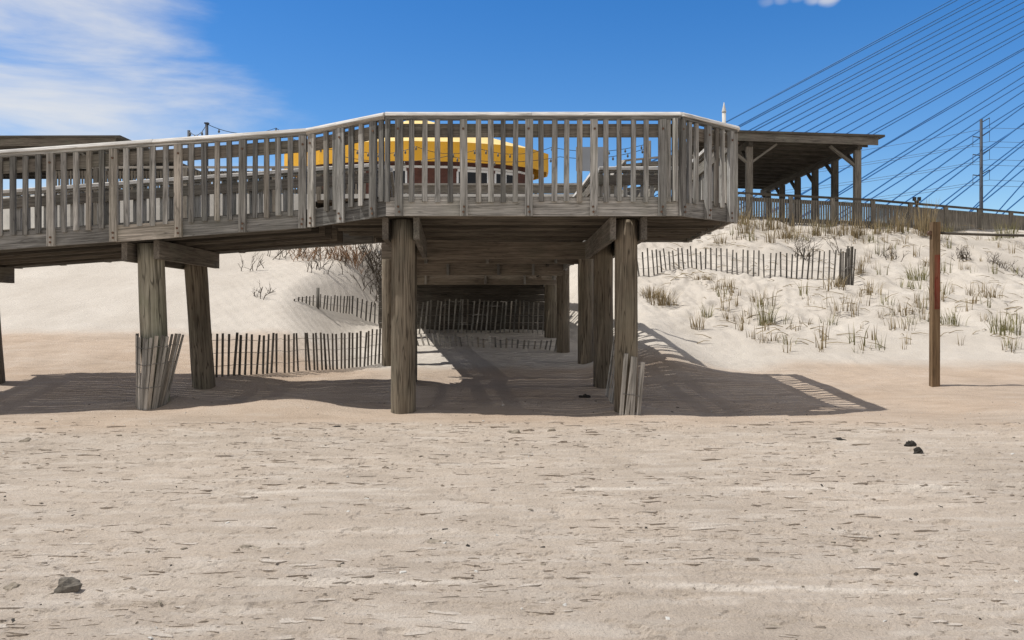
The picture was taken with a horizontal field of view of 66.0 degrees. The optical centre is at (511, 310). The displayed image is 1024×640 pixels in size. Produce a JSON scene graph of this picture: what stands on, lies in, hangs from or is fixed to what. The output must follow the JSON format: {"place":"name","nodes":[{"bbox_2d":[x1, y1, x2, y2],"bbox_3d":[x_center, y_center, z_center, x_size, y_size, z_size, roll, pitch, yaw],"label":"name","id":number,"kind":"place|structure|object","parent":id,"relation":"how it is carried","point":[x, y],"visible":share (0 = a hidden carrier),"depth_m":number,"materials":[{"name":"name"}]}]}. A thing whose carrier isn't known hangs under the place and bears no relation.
{"place":"outdoors","nodes":[
{"label":"outdoors","id":0,"kind":"place"},
{"bbox_2d":[0,218,1023,639],"bbox_3d":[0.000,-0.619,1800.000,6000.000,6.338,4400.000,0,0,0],"label":"ground","id":1,"kind":"structure","parent":0,"point":[68,336],"depth_m":7.05,"materials":[{"name":"sand"}]},
{"bbox_2d":[3,582,20,589],"bbox_3d":[-2.506,1.385,3.967,0.110,0.027,0.072,0,0,-28],"label":"sand clod","id":2,"kind":"object","parent":1,"relation":"on","point":[11,585],"visible":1,"depth_m":3.96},
{"bbox_2d":[54,577,81,592],"bbox_3d":[-2.200,1.363,3.909,0.139,0.069,0.101,0,0,0],"label":"rock","id":3,"kind":"object","parent":1,"relation":"on","point":[68,584],"visible":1,"depth_m":3.89,"materials":[{"name":"stone"}]},
{"bbox_2d":[135,333,183,409],"bbox_3d":[-4.803,0.948,10.656,0.650,1.277,0.258,0,0,0],"label":"picket wrap","id":4,"kind":"object","parent":1,"relation":"on","point":[162,385],"visible":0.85,"depth_m":10.58,"materials":[{"name":"grey wood"}]},
{"bbox_2d":[239,544,261,548],"bbox_3d":[-1.529,1.381,4.605,0.148,0.027,0.086,0,0,0],"label":"sand clod","id":5,"kind":"object","parent":1,"relation":"on","point":[247,546],"visible":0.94,"depth_m":4.59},
{"bbox_2d":[238,253,264,270],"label":"shrub","id":6,"kind":"object","parent":1,"relation":"on","point":[253,263],"visible":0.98,"depth_m":22.11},
{"bbox_2d":[253,280,273,299],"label":"shrub","id":7,"kind":"object","parent":1,"relation":"on","point":[269,292],"visible":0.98,"depth_m":19.45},
{"bbox_2d":[212,328,381,376],"bbox_3d":[-3.647,0.862,14.458,0.317,1.037,4.095,0,0,42],"label":"sand fence","id":8,"kind":"object","parent":1,"relation":"on","point":[306,349],"visible":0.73,"depth_m":14.15,"materials":[{"name":"grey wood"}]},
{"bbox_2d":[267,247,333,259],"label":"shrub","id":9,"kind":"object","parent":1,"relation":"on","point":[278,253],"visible":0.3,"depth_m":23.61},
{"bbox_2d":[3,194,630,230],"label":"terrace","id":10,"kind":"structure","parent":1,"relation":"on","point":[6,219],"depth_m":27.00,"materials":[{"name":"weathered wood"}]},
{"bbox_2d":[0,135,198,188],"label":"beach shelter","id":11,"kind":"object","parent":10,"relation":"on","point":[17,141],"visible":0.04,"depth_m":29.90,"materials":[{"name":"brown wood"}]},
{"bbox_2d":[204,122,208,170],"bbox_3d":[-11.619,-4.898,30.000,0.150,4.496,0.140,0,0,0],"label":"light pole","id":12,"kind":"object","parent":10,"relation":"on","point":[206,127],"visible":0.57,"depth_m":29.95,"materials":[{"name":"metal"}]},
{"bbox_2d":[189,124,331,151],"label":"string lights","id":13,"kind":"object","parent":12,"relation":"hanging from","point":[201,133],"visible":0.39,"depth_m":30.64},
{"bbox_2d":[55,166,365,224],"bbox_3d":[-10.450,-3.518,27.087,10.850,2.864,0.185,0,0,0],"label":"terrace rail","id":14,"kind":"object","parent":10,"relation":"on","point":[95,174],"visible":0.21,"depth_m":27.05,"materials":[{"name":"wood"}]},
{"bbox_2d":[284,121,547,193],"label":"beach restaurant","id":15,"kind":"structure","parent":10,"relation":"on","point":[471,146],"depth_m":35.69,"materials":[{"name":"fabric"}]},
{"bbox_2d":[392,168,406,182],"bbox_3d":[-5.576,-5.790,35.675,1.687,1.280,0.050,0,0,5],"label":"window frame","id":16,"kind":"structure","parent":15,"relation":"in","point":[404,169],"depth_m":35.60,"materials":[{"name":"white paint"}]},
{"bbox_2d":[457,169,487,182],"bbox_3d":[-1.790,-5.790,36.015,1.517,1.280,0.050,0,0,-16],"label":"window frame","id":17,"kind":"structure","parent":15,"relation":"in","point":[471,173],"depth_m":36.02,"materials":[{"name":"white paint"}]},
{"bbox_2d":[494,171,512,182],"bbox_3d":[-0.294,-5.790,36.654,1.218,1.280,0.050,0,0,-31],"label":"window frame","id":18,"kind":"structure","parent":15,"relation":"in","point":[497,176],"depth_m":36.50,"materials":[{"name":"white paint"}]},
{"bbox_2d":[403,183,613,193],"bbox_3d":[-0.600,-4.176,27.130,8.603,0.369,0.220,0,0,0],"label":"terrace barrier","id":19,"kind":"object","parent":10,"relation":"on","point":[484,188],"visible":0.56,"depth_m":27.08,"materials":[{"name":"wood"}]},
{"bbox_2d":[649,141,650,161],"bbox_3d":[5.588,-4.769,32.000,0.111,4.237,0.111,0,0,22],"label":"light pole","id":20,"kind":"object","parent":10,"relation":"on","point":[649,150],"visible":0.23,"depth_m":31.95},
{"bbox_2d":[346,149,642,165],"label":"string lights","id":21,"kind":"object","parent":20,"relation":"hanging from","point":[512,164],"visible":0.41,"depth_m":31.00},
{"bbox_2d":[354,145,641,157],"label":"string lights","id":22,"kind":"object","parent":20,"relation":"hanging from","point":[486,151],"visible":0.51,"depth_m":31.99},
{"bbox_2d":[304,247,335,273],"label":"shrub","id":23,"kind":"object","parent":1,"relation":"on","point":[319,261],"visible":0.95,"depth_m":22.17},
{"bbox_2d":[288,245,372,269],"bbox_3d":[-5.451,-1.859,23.366,2.751,1.424,1.252,0,0,7],"label":"shrub","id":24,"kind":"object","parent":1,"relation":"on","point":[315,254],"visible":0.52,"depth_m":23.26,"materials":[{"name":"plant"}]},
{"bbox_2d":[294,288,378,323],"bbox_3d":[-4.549,0.026,21.002,0.425,1.221,3.357,0,0,38],"label":"sand fence","id":25,"kind":"object","parent":1,"relation":"on","point":[318,296],"visible":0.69,"depth_m":21.19,"materials":[{"name":"grey wood"}]},
{"bbox_2d":[324,244,365,274],"bbox_3d":[-4.946,-1.648,23.424,1.125,1.332,1.000,0,0,-30],"label":"shrub","id":26,"kind":"object","parent":1,"relation":"on","point":[337,256],"visible":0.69,"depth_m":23.33,"materials":[{"name":"plant"}]},
{"bbox_2d":[327,245,381,305],"bbox_3d":[-4.287,-1.171,23.000,2.256,2.166,1.515,0,0,12],"label":"shrub","id":27,"kind":"object","parent":1,"relation":"on","point":[345,263],"visible":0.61,"depth_m":23.07,"materials":[{"name":"plant"}]},
{"bbox_2d":[345,243,381,298],"bbox_3d":[-4.066,-1.057,23.204,1.549,2.245,2.097,0,0,0],"label":"shrub","id":28,"kind":"object","parent":1,"relation":"on","point":[377,278],"visible":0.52,"depth_m":22.99,"materials":[{"name":"plant"}]},
{"bbox_2d":[349,243,381,271],"bbox_3d":[-4.279,-1.769,24.235,2.476,2.137,1.651,0,0,38],"label":"shrub","id":29,"kind":"object","parent":1,"relation":"on","point":[366,245],"visible":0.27,"depth_m":24.05,"materials":[{"name":"plant"}]},
{"bbox_2d":[0,112,739,413],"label":"boardwalk","id":30,"kind":"structure","parent":1,"relation":"on","point":[503,239],"depth_m":10.38,"materials":[{"name":"grey wood"}]},
{"bbox_2d":[360,244,381,278],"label":"shrub","id":31,"kind":"object","parent":1,"relation":"on","point":[374,257],"visible":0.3,"depth_m":23.74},
{"bbox_2d":[426,539,440,542],"bbox_3d":[-0.491,1.388,4.746,0.134,0.017,0.081,0,0,0],"label":"sand clod","id":32,"kind":"object","parent":1,"relation":"on","point":[433,541],"visible":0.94,"depth_m":4.73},
{"bbox_2d":[379,281,543,330],"bbox_3d":[-1.175,0.172,21.398,4.858,1.956,0.204,0,0,0],"label":"timber bulkhead","id":33,"kind":"object","parent":1,"relation":"on","point":[500,294],"visible":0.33,"depth_m":21.30,"materials":[{"name":"brown wood"}]},
{"bbox_2d":[417,299,543,333],"bbox_3d":[-0.977,0.291,20.673,3.703,1.194,0.167,0,0,0],"label":"sand fence","id":34,"kind":"object","parent":1,"relation":"on","point":[478,314],"visible":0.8,"depth_m":20.70,"materials":[{"name":"grey wood"}]},
{"bbox_2d":[417,333,555,350],"bbox_3d":[-0.637,0.855,18.570,3.508,0.685,0.168,0,0,13],"label":"sand fence","id":35,"kind":"object","parent":1,"relation":"on","point":[478,343],"visible":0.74,"depth_m":18.62,"materials":[{"name":"grey wood"}]},
{"bbox_2d":[0,421,1023,639],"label":"sand crust","id":36,"kind":"object","parent":1,"relation":"on","point":[282,620],"visible":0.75,"depth_m":4.59},
{"bbox_2d":[2,398,1023,639],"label":"beach litter","id":37,"kind":"object","parent":1,"relation":"on","point":[400,572],"visible":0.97,"depth_m":5.39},
{"bbox_2d":[576,147,602,320],"bbox_3d":[1.645,-1.044,16.210,0.660,4.623,0.080,0,0,0],"label":"sign board","id":38,"kind":"object","parent":1,"relation":"on","point":[585,158],"visible":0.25,"depth_m":16.17,"materials":[{"name":"grey metal"}]},
{"bbox_2d":[605,340,613,403],"bbox_3d":[1.495,0.989,11.576,0.251,1.187,1.515,0,0,3],"label":"picket wrap","id":39,"kind":"object","parent":1,"relation":"on","point":[608,392],"visible":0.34,"depth_m":11.92,"materials":[{"name":"grey wood"}]},
{"bbox_2d":[619,353,644,414],"bbox_3d":[1.534,1.080,10.135,0.361,1.050,0.083,0,0,0],"label":"picket wrap","id":40,"kind":"object","parent":1,"relation":"on","point":[631,392],"visible":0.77,"depth_m":10.13,"materials":[{"name":"grey wood"}]},
{"bbox_2d":[610,155,692,196],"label":"access ramp","id":41,"kind":"structure","parent":1,"relation":"on","point":[651,164],"depth_m":30.12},
{"bbox_2d":[640,285,667,298],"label":"grass tuft","id":42,"kind":"object","parent":1,"relation":"on","point":[652,292],"visible":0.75,"depth_m":19.97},
{"bbox_2d":[639,287,683,305],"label":"grass tuft","id":43,"kind":"object","parent":1,"relation":"on","point":[663,301],"visible":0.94,"depth_m":19.34,"materials":[{"name":"plant"}]},
{"bbox_2d":[686,308,704,329],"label":"grass tuft","id":44,"kind":"object","parent":1,"relation":"on","point":[693,326],"visible":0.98,"depth_m":17.34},
{"bbox_2d":[690,274,716,279],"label":"grass tuft","id":45,"kind":"object","parent":1,"relation":"on","point":[703,276],"visible":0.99,"depth_m":21.42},
{"bbox_2d":[699,303,713,317],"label":"grass tuft","id":46,"kind":"object","parent":1,"relation":"on","point":[702,308],"visible":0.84,"depth_m":18.34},
{"bbox_2d":[712,232,727,243],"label":"grass tuft","id":47,"kind":"object","parent":1,"relation":"on","point":[721,241],"visible":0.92,"depth_m":24.59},
{"bbox_2d":[722,104,725,122],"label":"pointed post","id":48,"kind":"object","parent":1,"relation":"on","point":[724,114],"visible":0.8,"depth_m":59.88,"materials":[{"name":"concrete"}]},
{"bbox_2d":[714,275,735,288],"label":"grass tuft","id":49,"kind":"object","parent":1,"relation":"on","point":[718,286],"visible":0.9,"depth_m":20.54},
{"bbox_2d":[719,290,732,310],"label":"grass tuft","id":50,"kind":"object","parent":1,"relation":"on","point":[722,305],"visible":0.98,"depth_m":18.72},
{"bbox_2d":[728,282,741,295],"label":"grass tuft","id":51,"kind":"object","parent":1,"relation":"on","point":[730,292],"visible":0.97,"depth_m":19.90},
{"bbox_2d":[638,246,848,279],"bbox_3d":[6.085,-1.165,22.164,6.365,1.351,0.876,0,0,2],"label":"sand fence","id":52,"kind":"object","parent":1,"relation":"on","point":[742,257],"visible":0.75,"depth_m":22.09,"materials":[{"name":"grey wood"}]},
{"bbox_2d":[738,206,749,223],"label":"grass tuft","id":53,"kind":"object","parent":1,"relation":"on","point":[745,217],"visible":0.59,"depth_m":26.83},
{"bbox_2d":[738,202,756,225],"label":"grass tuft","id":54,"kind":"object","parent":1,"relation":"on","point":[741,215],"visible":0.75,"depth_m":26.82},
{"bbox_2d":[737,213,758,233],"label":"grass tuft","id":55,"kind":"object","parent":1,"relation":"on","point":[746,228],"visible":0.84,"depth_m":25.34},
{"bbox_2d":[752,214,772,230],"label":"grass tuft","id":56,"kind":"object","parent":1,"relation":"on","point":[763,223],"visible":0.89,"depth_m":26.65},
{"bbox_2d":[751,299,783,325],"bbox_3d":[5.788,0.010,17.924,0.858,0.683,0.777,0,0,0],"label":"grass tuft","id":57,"kind":"object","parent":1,"relation":"on","point":[764,319],"visible":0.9,"depth_m":17.87,"materials":[{"name":"plant"}]},
{"bbox_2d":[762,225,778,242],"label":"grass tuft","id":58,"kind":"object","parent":1,"relation":"on","point":[769,238],"visible":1,"depth_m":24.46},
{"bbox_2d":[761,202,782,229],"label":"grass tuft","id":59,"kind":"object","parent":1,"relation":"on","point":[770,225],"visible":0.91,"depth_m":26.66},
{"bbox_2d":[767,208,788,229],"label":"grass tuft","id":60,"kind":"object","parent":1,"relation":"on","point":[784,224],"visible":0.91,"depth_m":26.59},
{"bbox_2d":[686,129,884,221],"bbox_3d":[10.610,-4.835,35.910,7.020,4.070,12.180,0,0,0],"label":"beach shelter","id":61,"kind":"object","parent":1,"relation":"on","point":[768,161],"visible":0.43,"depth_m":31.88,"materials":[{"name":"brown wood"}]},
{"bbox_2d":[776,333,797,344],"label":"grass tuft","id":62,"kind":"object","parent":1,"relation":"on","point":[785,339],"visible":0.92,"depth_m":16.39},
{"bbox_2d":[774,223,803,238],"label":"grass tuft","id":63,"kind":"object","parent":1,"relation":"on","point":[788,235],"visible":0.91,"depth_m":25.72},
{"bbox_2d":[790,210,803,233],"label":"grass tuft","id":64,"kind":"object","parent":1,"relation":"on","point":[793,226],"visible":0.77,"depth_m":26.60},
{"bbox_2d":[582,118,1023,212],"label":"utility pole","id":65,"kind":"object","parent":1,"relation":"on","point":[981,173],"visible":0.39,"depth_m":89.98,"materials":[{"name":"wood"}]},
{"bbox_2d":[797,280,808,295],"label":"grass tuft","id":66,"kind":"object","parent":1,"relation":"on","point":[800,291],"visible":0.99,"depth_m":19.93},
{"bbox_2d":[793,231,822,260],"bbox_3d":[8.931,-1.930,23.778,0.950,1.030,0.979,0,0,25],"label":"shrub","id":67,"kind":"object","parent":1,"relation":"on","point":[799,251],"visible":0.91,"depth_m":23.68,"materials":[{"name":"plant"}]},
{"bbox_2d":[808,216,826,235],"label":"grass tuft","id":68,"kind":"object","parent":1,"relation":"on","point":[815,233],"visible":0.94,"depth_m":26.91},
{"bbox_2d":[813,330,827,349],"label":"grass tuft","id":69,"kind":"object","parent":1,"relation":"on","point":[821,341],"visible":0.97,"depth_m":16.10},
{"bbox_2d":[812,219,828,235],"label":"grass tuft","id":70,"kind":"object","parent":1,"relation":"on","point":[821,229],"visible":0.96,"depth_m":26.97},
{"bbox_2d":[622,0,1023,220],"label":"cable stayed bridge","id":71,"kind":"structure","parent":1,"relation":"on","point":[845,58],"depth_m":139.99,"materials":[{"name":"metal"}]},
{"bbox_2d":[819,322,830,340],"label":"grass tuft","id":72,"kind":"object","parent":1,"relation":"on","point":[823,332],"visible":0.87,"depth_m":16.70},
{"bbox_2d":[822,273,832,290],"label":"grass tuft","id":73,"kind":"object","parent":1,"relation":"on","point":[829,282],"visible":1,"depth_m":20.64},
{"bbox_2d":[818,313,838,324],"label":"grass tuft","id":74,"kind":"object","parent":1,"relation":"on","point":[829,321],"visible":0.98,"depth_m":17.88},
{"bbox_2d":[822,213,836,233],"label":"grass tuft","id":75,"kind":"object","parent":1,"relation":"on","point":[830,230],"visible":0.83,"depth_m":27.14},
{"bbox_2d":[826,273,848,286],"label":"grass tuft","id":76,"kind":"object","parent":1,"relation":"on","point":[836,281],"visible":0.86,"depth_m":20.92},
{"bbox_2d":[819,294,857,310],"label":"grass tuft","id":77,"kind":"object","parent":1,"relation":"on","point":[836,309],"visible":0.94,"depth_m":18.45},
{"bbox_2d":[654,225,1023,347],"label":"dead grass litter","id":78,"kind":"object","parent":1,"relation":"on","point":[840,293],"visible":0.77,"depth_m":20.65,"materials":[{"name":"plant"}]},
{"bbox_2d":[824,232,853,253],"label":"shrub","id":79,"kind":"object","parent":1,"relation":"on","point":[833,237],"visible":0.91,"depth_m":24.82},
{"bbox_2d":[835,215,848,235],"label":"grass tuft","id":80,"kind":"object","parent":1,"relation":"on","point":[840,231],"visible":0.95,"depth_m":27.30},
{"bbox_2d":[839,246,855,284],"bbox_3d":[9.128,-1.086,21.457,0.487,1.317,0.045,0,0,0],"label":"sand fence","id":81,"kind":"object","parent":1,"relation":"on","point":[848,266],"visible":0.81,"depth_m":21.45,"materials":[{"name":"grey wood"}]},
{"bbox_2d":[840,209,862,235],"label":"grass tuft","id":82,"kind":"object","parent":1,"relation":"on","point":[853,232],"visible":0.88,"depth_m":27.45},
{"bbox_2d":[853,222,861,238],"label":"grass tuft","id":83,"kind":"object","parent":1,"relation":"on","point":[857,230],"visible":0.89,"depth_m":27.37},
{"bbox_2d":[848,324,868,345],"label":"grass tuft","id":84,"kind":"object","parent":1,"relation":"on","point":[854,335],"visible":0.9,"depth_m":16.37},
{"bbox_2d":[853,254,867,273],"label":"grass tuft","id":85,"kind":"object","parent":1,"relation":"on","point":[859,269],"visible":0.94,"depth_m":22.25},
{"bbox_2d":[866,328,876,339],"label":"grass tuft","id":86,"kind":"object","parent":1,"relation":"on","point":[872,334],"visible":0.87,"depth_m":16.62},
{"bbox_2d":[859,279,890,294],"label":"grass tuft","id":87,"kind":"object","parent":1,"relation":"on","point":[871,289],"visible":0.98,"depth_m":20.24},
{"bbox_2d":[869,220,881,234],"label":"grass tuft","id":88,"kind":"object","parent":1,"relation":"on","point":[877,230],"visible":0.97,"depth_m":27.92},
{"bbox_2d":[738,192,1023,231],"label":"dune boardwalk","id":89,"kind":"structure","parent":1,"relation":"on","point":[978,219],"depth_m":28.80,"materials":[{"name":"grey wood"}]},
{"bbox_2d":[912,197,920,206],"bbox_3d":[15.411,-3.777,30.000,0.280,1.070,0.200,0,0,0],"label":"lamp fixture","id":90,"kind":"object","parent":89,"relation":"attached to","point":[915,200],"visible":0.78,"depth_m":29.95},
{"bbox_2d":[875,333,886,349],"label":"grass tuft","id":91,"kind":"object","parent":1,"relation":"on","point":[878,342],"visible":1,"depth_m":16.12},
{"bbox_2d":[877,219,897,233],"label":"grass tuft","id":92,"kind":"object","parent":1,"relation":"on","point":[895,227],"visible":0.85,"depth_m":28.19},
{"bbox_2d":[877,245,907,261],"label":"shrub","id":93,"kind":"object","parent":1,"relation":"on","point":[886,255],"visible":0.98,"depth_m":25.43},
{"bbox_2d":[884,205,906,231],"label":"grass tuft","id":94,"kind":"object","parent":1,"relation":"on","point":[898,225],"visible":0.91,"depth_m":28.43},
{"bbox_2d":[887,298,914,315],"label":"grass tuft","id":95,"kind":"object","parent":1,"relation":"on","point":[899,309],"visible":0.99,"depth_m":18.39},
{"bbox_2d":[884,315,917,330],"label":"grass tuft","id":96,"kind":"object","parent":1,"relation":"on","point":[891,322],"visible":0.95,"depth_m":17.48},
{"bbox_2d":[896,277,914,288],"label":"grass tuft","id":97,"kind":"object","parent":1,"relation":"on","point":[901,285],"visible":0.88,"depth_m":21.51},
{"bbox_2d":[904,440,916,446],"bbox_3d":[4.005,1.341,7.924,0.139,0.066,0.069,0,0,6],"label":"rock","id":98,"kind":"object","parent":1,"relation":"on","point":[911,443],"visible":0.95,"depth_m":7.91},
{"bbox_2d":[902,261,928,280],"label":"grass tuft","id":99,"kind":"object","parent":1,"relation":"on","point":[924,275],"visible":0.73,"depth_m":22.57,"materials":[{"name":"plant"}]},
{"bbox_2d":[913,447,922,453],"bbox_3d":[3.860,1.331,7.510,0.102,0.068,0.059,0,0,15],"label":"seaweed lump","id":100,"kind":"object","parent":1,"relation":"on","point":[918,450],"visible":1,"depth_m":7.49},
{"bbox_2d":[907,209,928,231],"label":"grass tuft","id":101,"kind":"object","parent":1,"relation":"on","point":[916,221],"visible":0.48,"depth_m":29.22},
{"bbox_2d":[914,294,924,307],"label":"grass tuft","id":102,"kind":"object","parent":1,"relation":"on","point":[917,304],"visible":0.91,"depth_m":19.24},
{"bbox_2d":[907,197,938,235],"bbox_3d":[14.812,-3.386,28.391,1.206,1.416,1.198,0,0,0],"label":"grass tuft","id":103,"kind":"object","parent":1,"relation":"on","point":[923,223],"visible":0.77,"depth_m":28.27,"materials":[{"name":"plant"}]},
{"bbox_2d":[927,222,940,386],"bbox_3d":[6.889,0.149,12.868,0.200,3.183,0.108,0,0,0],"label":"marker post","id":104,"kind":"object","parent":1,"relation":"on","point":[934,233],"visible":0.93,"depth_m":12.82,"materials":[{"name":"brown wood"}]},
{"bbox_2d":[941,232,1023,236],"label":"rope","id":105,"kind":"object","parent":104,"relation":"attached to","point":[982,234],"visible":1,"depth_m":12.89,"materials":[{"name":"beige fabric"}]},
{"bbox_2d":[940,306,960,324],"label":"grass tuft","id":106,"kind":"object","parent":1,"relation":"on","point":[949,321],"visible":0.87,"depth_m":17.78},
{"bbox_2d":[947,244,971,260],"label":"shrub","id":107,"kind":"object","parent":1,"relation":"on","point":[962,254],"visible":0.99,"depth_m":26.49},
{"bbox_2d":[961,282,981,295],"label":"grass tuft","id":108,"kind":"object","parent":1,"relation":"on","point":[970,291],"visible":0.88,"depth_m":20.53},
{"bbox_2d":[979,283,1004,297],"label":"grass tuft","id":109,"kind":"object","parent":1,"relation":"on","point":[990,295],"visible":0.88,"depth_m":20.02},
{"bbox_2d":[984,309,1023,335],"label":"grass tuft","id":110,"kind":"object","parent":1,"relation":"on","point":[1011,329],"visible":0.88,"depth_m":16.98,"materials":[{"name":"plant"}]},
{"bbox_2d":[986,252,1023,276],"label":"shrub","id":111,"kind":"object","parent":1,"relation":"on","point":[993,260],"visible":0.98,"depth_m":26.56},
{"bbox_2d":[994,218,1021,238],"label":"grass tuft","id":112,"kind":"object","parent":1,"relation":"on","point":[1008,230],"visible":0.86,"depth_m":30.41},
{"bbox_2d":[1001,334,1018,352],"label":"grass tuft","id":113,"kind":"object","parent":1,"relation":"on","point":[1011,346],"visible":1,"depth_m":15.85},
{"bbox_2d":[1000,333,1022,348],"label":"grass tuft","id":114,"kind":"object","parent":1,"relation":"on","point":[1009,342],"visible":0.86,"depth_m":16.14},
{"bbox_2d":[1004,309,1023,324],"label":"grass tuft","id":115,"kind":"object","parent":1,"relation":"on","point":[1016,317],"visible":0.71,"depth_m":17.89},
{"bbox_2d":[0,0,1023,220],"label":"sky","id":116,"kind":"structure","parent":0,"point":[130,69],"materials":[{"name":"blue"}]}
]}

